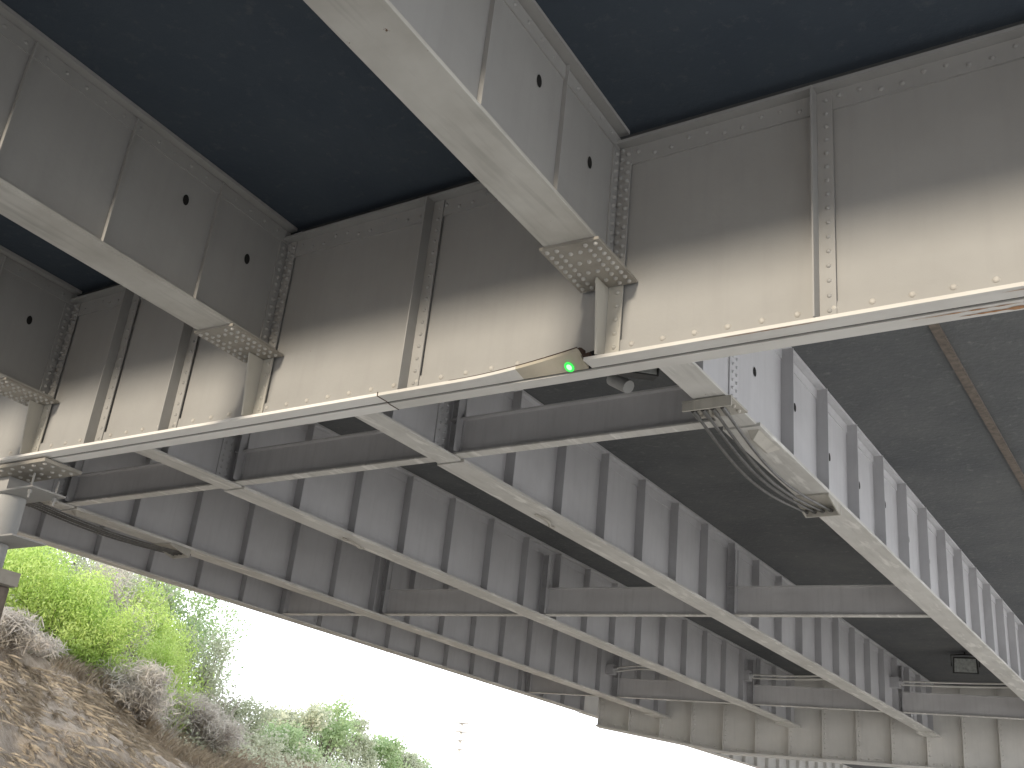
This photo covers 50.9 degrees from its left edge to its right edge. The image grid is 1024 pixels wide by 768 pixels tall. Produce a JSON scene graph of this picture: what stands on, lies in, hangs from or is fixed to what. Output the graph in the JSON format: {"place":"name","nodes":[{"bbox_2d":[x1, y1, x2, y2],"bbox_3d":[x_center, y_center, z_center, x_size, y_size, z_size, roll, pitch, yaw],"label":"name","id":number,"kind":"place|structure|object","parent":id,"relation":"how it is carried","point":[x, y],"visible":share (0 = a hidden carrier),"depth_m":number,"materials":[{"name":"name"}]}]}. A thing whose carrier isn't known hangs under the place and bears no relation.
{"place":"outdoors","nodes":[
{"label":"outdoors","id":0,"kind":"place"},
{"bbox_2d":[0,611,319,767],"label":"hill","id":1,"kind":"structure","parent":0,"point":[11,737],"depth_m":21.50,"materials":[{"name":"plant"}]},
{"bbox_2d":[0,606,70,660],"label":"dry bush","id":2,"kind":"object","parent":1,"relation":"on","point":[20,630],"visible":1,"depth_m":23.38,"materials":[{"name":"grey plant"}]},
{"bbox_2d":[3,546,74,606],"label":"bush","id":3,"kind":"object","parent":1,"relation":"on","point":[48,558],"visible":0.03,"depth_m":29.33,"materials":[{"name":"green plant"}]},
{"bbox_2d":[3,545,110,625],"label":"bush","id":4,"kind":"object","parent":1,"relation":"on","point":[16,560],"visible":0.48,"depth_m":26.21,"materials":[{"name":"green plant"}]},
{"bbox_2d":[5,556,133,665],"bbox_3d":[-11.224,5.723,26.413,4.117,3.167,3.627,-9,-28,32],"label":"bush","id":5,"kind":"object","parent":1,"relation":"on","point":[53,609],"visible":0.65,"depth_m":25.87,"materials":[{"name":"green plant"}]},
{"bbox_2d":[17,549,159,650],"bbox_3d":[-13.169,6.461,32.164,5.116,4.977,6.490,-9,-28,32],"label":"bush","id":6,"kind":"object","parent":1,"relation":"on","point":[82,560],"visible":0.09,"depth_m":32.23,"materials":[{"name":"green plant"}]},
{"bbox_2d":[39,588,165,681],"bbox_3d":[-10.178,6.302,26.144,2.838,2.799,2.981,-9,-28,32],"label":"bush","id":7,"kind":"object","parent":1,"relation":"on","point":[120,625],"visible":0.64,"depth_m":26.01,"materials":[{"name":"green plant"}]},
{"bbox_2d":[48,549,181,621],"bbox_3d":[-12.068,6.634,31.663,5.190,4.613,4.654,13,-24,-16],"label":"bare shrub","id":8,"kind":"object","parent":1,"relation":"on","point":[138,587],"visible":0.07,"depth_m":31.49,"materials":[{"name":"plant"}]},
{"bbox_2d":[72,559,159,666],"bbox_3d":[-11.149,6.897,30.316,3.676,4.408,2.814,-9,-28,32],"label":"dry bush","id":9,"kind":"object","parent":1,"relation":"on","point":[118,583],"visible":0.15,"depth_m":30.34,"materials":[{"name":"green plant"}]},
{"bbox_2d":[95,654,183,731],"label":"dry bush","id":10,"kind":"object","parent":1,"relation":"on","point":[143,684],"visible":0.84,"depth_m":25.80,"materials":[{"name":"grey plant"}]},
{"bbox_2d":[91,565,189,652],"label":"bush","id":11,"kind":"object","parent":1,"relation":"on","point":[164,585],"visible":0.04,"depth_m":35.65,"materials":[{"name":"green plant"}]},
{"bbox_2d":[112,574,213,699],"bbox_3d":[-10.942,7.811,31.982,4.732,4.345,3.667,0,-24,15],"label":"bush","id":12,"kind":"object","parent":1,"relation":"on","point":[159,628],"visible":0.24,"depth_m":31.58,"materials":[{"name":"green plant"}]},
{"bbox_2d":[121,621,204,735],"bbox_3d":[-9.632,8.083,28.974,2.872,3.134,3.189,-9,-28,32],"label":"bush","id":13,"kind":"object","parent":1,"relation":"on","point":[154,647],"visible":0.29,"depth_m":28.80,"materials":[{"name":"green plant"}]},
{"bbox_2d":[159,697,205,739],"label":"bare shrub","id":14,"kind":"object","parent":1,"relation":"on","point":[174,726],"visible":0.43,"depth_m":27.28,"materials":[{"name":"grey plant"}]},
{"bbox_2d":[118,579,253,690],"bbox_3d":[-11.096,8.268,34.517,4.659,4.771,4.792,-9,-28,32],"label":"bush","id":15,"kind":"object","parent":1,"relation":"on","point":[200,625],"visible":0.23,"depth_m":34.98,"materials":[{"name":"green plant"}]},
{"bbox_2d":[5,587,377,767],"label":"undergrowth","id":16,"kind":"object","parent":1,"relation":"on","point":[254,750],"visible":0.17,"depth_m":33.08,"materials":[{"name":"green plant"}]},
{"bbox_2d":[170,609,242,718],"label":"bush","id":17,"kind":"object","parent":1,"relation":"on","point":[220,654],"visible":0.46,"depth_m":33.34,"materials":[{"name":"green plant"}]},
{"bbox_2d":[162,683,259,755],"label":"dry bush","id":18,"kind":"object","parent":1,"relation":"on","point":[207,723],"visible":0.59,"depth_m":29.54,"materials":[{"name":"grey plant"}]},
{"bbox_2d":[178,667,253,732],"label":"bare shrub","id":19,"kind":"object","parent":1,"relation":"on","point":[231,699],"visible":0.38,"depth_m":31.12,"materials":[{"name":"grey plant"}]},
{"bbox_2d":[194,602,252,700],"bbox_3d":[-10.656,9.693,37.324,2.833,4.376,3.186,6,-23,0],"label":"sapling","id":20,"kind":"object","parent":1,"relation":"on","point":[231,611],"visible":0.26,"depth_m":37.98,"materials":[{"name":"green plant"}]},
{"bbox_2d":[214,688,288,760],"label":"bush","id":21,"kind":"object","parent":1,"relation":"on","point":[246,707],"visible":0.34,"depth_m":34.21,"materials":[{"name":"green plant"}]},
{"bbox_2d":[244,718,331,765],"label":"bush","id":22,"kind":"object","parent":1,"relation":"on","point":[294,734],"visible":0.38,"depth_m":38.02,"materials":[{"name":"green plant"}]},
{"bbox_2d":[261,698,337,767],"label":"bush","id":23,"kind":"object","parent":1,"relation":"on","point":[314,716],"visible":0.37,"depth_m":58.82,"materials":[{"name":"green plant"}]},
{"bbox_2d":[298,693,364,767],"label":"bush","id":24,"kind":"object","parent":1,"relation":"on","point":[341,726],"visible":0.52,"depth_m":61.41,"materials":[{"name":"green plant"}]},
{"bbox_2d":[311,709,387,767],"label":"tree","id":25,"kind":"object","parent":1,"relation":"on","point":[357,751],"visible":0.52,"depth_m":64.50,"materials":[{"name":"green plant"}]},
{"bbox_2d":[348,731,412,767],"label":"tree","id":26,"kind":"object","parent":1,"relation":"on","point":[387,747],"visible":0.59,"depth_m":67.27,"materials":[{"name":"green plant"}]},
{"bbox_2d":[382,741,431,767],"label":"tree","id":27,"kind":"object","parent":1,"relation":"on","point":[412,757],"visible":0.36,"depth_m":71.00,"materials":[{"name":"green plant"}]},
{"bbox_2d":[410,749,433,767],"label":"tree","id":28,"kind":"object","parent":1,"relation":"on","point":[422,758],"visible":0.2,"depth_m":74.32,"materials":[{"name":"green plant"}]},
{"bbox_2d":[27,557,753,767],"label":"sky","id":29,"kind":"structure","parent":0,"point":[292,663],"materials":[{"name":"white"}]},
{"bbox_2d":[595,676,1023,767],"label":"cross girder","id":30,"kind":"object","parent":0,"point":[879,739],"visible":0.74,"depth_m":31.30,"materials":[{"name":"grey metal"}]},
{"bbox_2d":[295,232,939,734],"bbox_3d":[4.877,4.268,20.816,0.400,1.511,26.760,-9,-28,32],"label":"girder","id":31,"kind":"object","parent":30,"relation":"on","point":[601,500],"visible":0.56,"depth_m":16.83,"materials":[{"name":"grey metal"}]},
{"bbox_2d":[231,430,434,485],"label":"cross beam","id":32,"kind":"structure","parent":31,"relation":"attached to","point":[361,451],"depth_m":13.91,"materials":[{"name":"metal"}]},
{"bbox_2d":[539,554,709,616],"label":"cross beam","id":33,"kind":"structure","parent":31,"relation":"attached to","point":[617,601],"depth_m":20.25,"materials":[{"name":"metal"}]},
{"bbox_2d":[747,659,881,711],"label":"cross beam","id":34,"kind":"structure","parent":31,"relation":"attached to","point":[803,697],"depth_m":28.49,"materials":[{"name":"metal"}]},
{"bbox_2d":[727,549,930,617],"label":"cross beam","id":35,"kind":"structure","parent":31,"relation":"attached to","point":[880,601],"depth_m":18.54,"materials":[{"name":"metal"}]},
{"bbox_3d":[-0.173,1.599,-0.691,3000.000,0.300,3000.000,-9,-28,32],"label":"ground","id":36,"kind":"structure","parent":0,"visible":0},
{"bbox_2d":[0,457,81,619],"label":"support column","id":37,"kind":"structure","parent":36,"relation":"on","point":[18,491],"depth_m":12.25,"materials":[{"name":"metal"}]},
{"bbox_2d":[0,24,1023,464],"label":"cross girder","id":38,"kind":"object","parent":37,"relation":"on","point":[878,198],"visible":0.88,"depth_m":8.38,"materials":[{"name":"grey metal"}]},
{"bbox_2d":[0,245,81,406],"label":"front girder","id":39,"kind":"object","parent":38,"relation":"attached to","point":[36,307],"visible":0.98,"depth_m":12.21,"materials":[{"name":"grey metal"}]},
{"bbox_2d":[0,1,297,362],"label":"front girder","id":40,"kind":"object","parent":38,"relation":"attached to","point":[101,175],"visible":0.98,"depth_m":9.23,"materials":[{"name":"grey metal"}]},
{"bbox_2d":[17,505,584,711],"bbox_3d":[-4.165,5.022,24.925,0.300,1.435,23.805,-9,-28,32],"label":"girder","id":41,"kind":"object","parent":38,"relation":"attached to","point":[197,575],"visible":0.23,"depth_m":22.89,"materials":[{"name":"grey metal"}]},
{"bbox_2d":[279,589,362,615],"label":"cross beam","id":42,"kind":"structure","parent":41,"relation":"attached to","point":[297,604],"depth_m":23.23,"materials":[{"name":"metal"}]},
{"bbox_2d":[29,452,670,716],"bbox_3d":[-1.842,4.825,23.871,0.400,1.447,24.564,-9,-28,32],"label":"girder","id":43,"kind":"object","parent":38,"relation":"attached to","point":[221,527],"visible":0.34,"depth_m":21.15,"materials":[{"name":"grey metal"}]},
{"bbox_2d":[25,500,190,558],"bbox_3d":[-6.456,2.333,17.246,0.504,0.140,3.182,-9,-28,32],"label":"cable restrainer","id":44,"kind":"object","parent":43,"relation":"attached to","point":[173,550],"visible":0.89,"depth_m":17.17,"materials":[{"name":"rusty metal"},{"name":"steel"}]},
{"bbox_2d":[525,672,597,696],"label":"cross beam","id":45,"kind":"structure","parent":43,"relation":"attached to","point":[537,684],"depth_m":30.93,"materials":[{"name":"metal"}]},
{"bbox_2d":[605,664,653,674],"bbox_3d":[3.468,7.910,29.726,1.850,0.260,0.227,-8,-27,30],"label":"tie cable","id":46,"kind":"object","parent":43,"relation":"attached to","point":[611,669],"visible":0.68,"depth_m":30.00,"materials":[{"name":"paint"}]},
{"bbox_2d":[135,423,800,725],"bbox_3d":[1.506,4.562,22.341,0.400,1.511,25.659,-9,-28,32],"label":"girder","id":47,"kind":"object","parent":38,"relation":"attached to","point":[404,517],"visible":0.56,"depth_m":18.98,"materials":[{"name":"grey metal"}]},
{"bbox_2d":[64,459,220,506],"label":"cross beam","id":48,"kind":"structure","parent":47,"relation":"attached to","point":[136,482],"depth_m":15.92,"materials":[{"name":"metal"}]},
{"bbox_2d":[379,559,521,615],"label":"cross beam","id":49,"kind":"structure","parent":47,"relation":"attached to","point":[425,602],"depth_m":21.92,"materials":[{"name":"metal"}]},
{"bbox_2d":[612,655,732,703],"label":"cross beam","id":50,"kind":"structure","parent":47,"relation":"attached to","point":[668,690],"depth_m":29.84,"materials":[{"name":"metal"}]},
{"bbox_2d":[744,670,823,681],"bbox_3d":[7.149,7.707,28.331,2.249,0.260,0.228,-8,-27,30],"label":"tie cable","id":51,"kind":"object","parent":47,"relation":"attached to","point":[749,676],"visible":0.91,"depth_m":28.50,"materials":[{"name":"paint"}]},
{"bbox_2d":[303,0,636,292],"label":"front girder","id":52,"kind":"object","parent":38,"relation":"attached to","point":[508,104],"visible":1,"depth_m":7.40,"materials":[{"name":"grey metal"}]},
{"bbox_2d":[0,0,1023,293],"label":"deck slab","id":53,"kind":"structure","parent":52,"relation":"on","point":[298,114],"depth_m":8.51,"materials":[{"name":"concrete"}]},
{"bbox_2d":[564,362,573,371],"bbox_3d":[0.443,-0.130,8.324,0.080,0.049,0.078,-9,-28,32],"label":"light spot","id":54,"kind":"object","parent":38,"relation":"attached to","point":[568,367],"visible":1,"depth_m":8.32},
{"bbox_2d":[659,347,1023,700],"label":"girder","id":55,"kind":"object","parent":38,"relation":"attached to","point":[886,524],"visible":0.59,"depth_m":14.01,"materials":[{"name":"grey metal"}]},
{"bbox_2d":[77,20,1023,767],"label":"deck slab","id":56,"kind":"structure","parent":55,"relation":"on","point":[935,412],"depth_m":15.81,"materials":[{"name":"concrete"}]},
{"bbox_2d":[619,368,658,380],"bbox_3d":[1.297,-0.605,10.815,0.426,1.216,0.289,8,-23,-5],"label":"flood lamp","id":57,"kind":"object","parent":56,"relation":"hanging from","point":[651,374],"visible":0.25,"depth_m":10.49,"materials":[{"name":"metal"}]},
{"bbox_2d":[606,374,633,393],"bbox_3d":[1.096,-0.011,10.892,0.140,0.267,0.311,26,-30,-38],"label":"tube lamp","id":58,"kind":"object","parent":57,"relation":"attached to","point":[622,384],"visible":0.87,"depth_m":10.81,"materials":[{"name":"grey metal"}]},
{"bbox_2d":[578,696,850,767],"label":"edge girder","id":59,"kind":"object","parent":56,"relation":"attached to","point":[591,703],"visible":0.23,"depth_m":45.13,"materials":[{"name":"grey metal"}]},
{"bbox_2d":[950,652,979,673],"bbox_3d":[11.185,6.898,26.535,0.666,0.555,0.410,-4,-25,22],"label":"flood lamp","id":60,"kind":"object","parent":56,"relation":"hanging from","point":[965,665],"visible":0.92,"depth_m":26.34,"materials":[{"name":"metal"}]},
{"bbox_2d":[448,385,721,458],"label":"cross beam","id":61,"kind":"structure","parent":55,"relation":"attached to","point":[655,411],"depth_m":11.92,"materials":[{"name":"metal"}]},
{"bbox_2d":[682,395,840,517],"bbox_3d":[2.788,0.917,11.531,0.506,0.232,3.533,-9,-28,32],"label":"cable restrainer","id":62,"kind":"object","parent":55,"relation":"attached to","point":[813,505],"visible":1,"depth_m":11.06,"materials":[{"name":"paint"}]},
{"bbox_2d":[889,677,1007,688],"bbox_3d":[11.283,7.443,26.684,3.652,0.260,0.230,-8,-27,30],"label":"tie cable","id":63,"kind":"object","parent":55,"relation":"attached to","point":[896,682],"visible":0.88,"depth_m":27.08,"materials":[{"name":"paint"}]},
{"bbox_2d":[897,666,1023,719],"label":"cross beam","id":64,"kind":"structure","parent":55,"relation":"attached to","point":[984,706],"depth_m":27.15,"materials":[{"name":"metal"}]},
{"bbox_2d":[373,652,387,739],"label":"pole","id":65,"kind":"object","parent":36,"relation":"on","point":[377,715],"depth_m":74.43,"materials":[{"name":"metal"}]},
{"bbox_2d":[454,684,489,767],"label":"mast","id":66,"kind":"object","parent":36,"relation":"on","point":[461,730],"visible":1,"depth_m":97.64,"materials":[{"name":"metal"}]}
]}

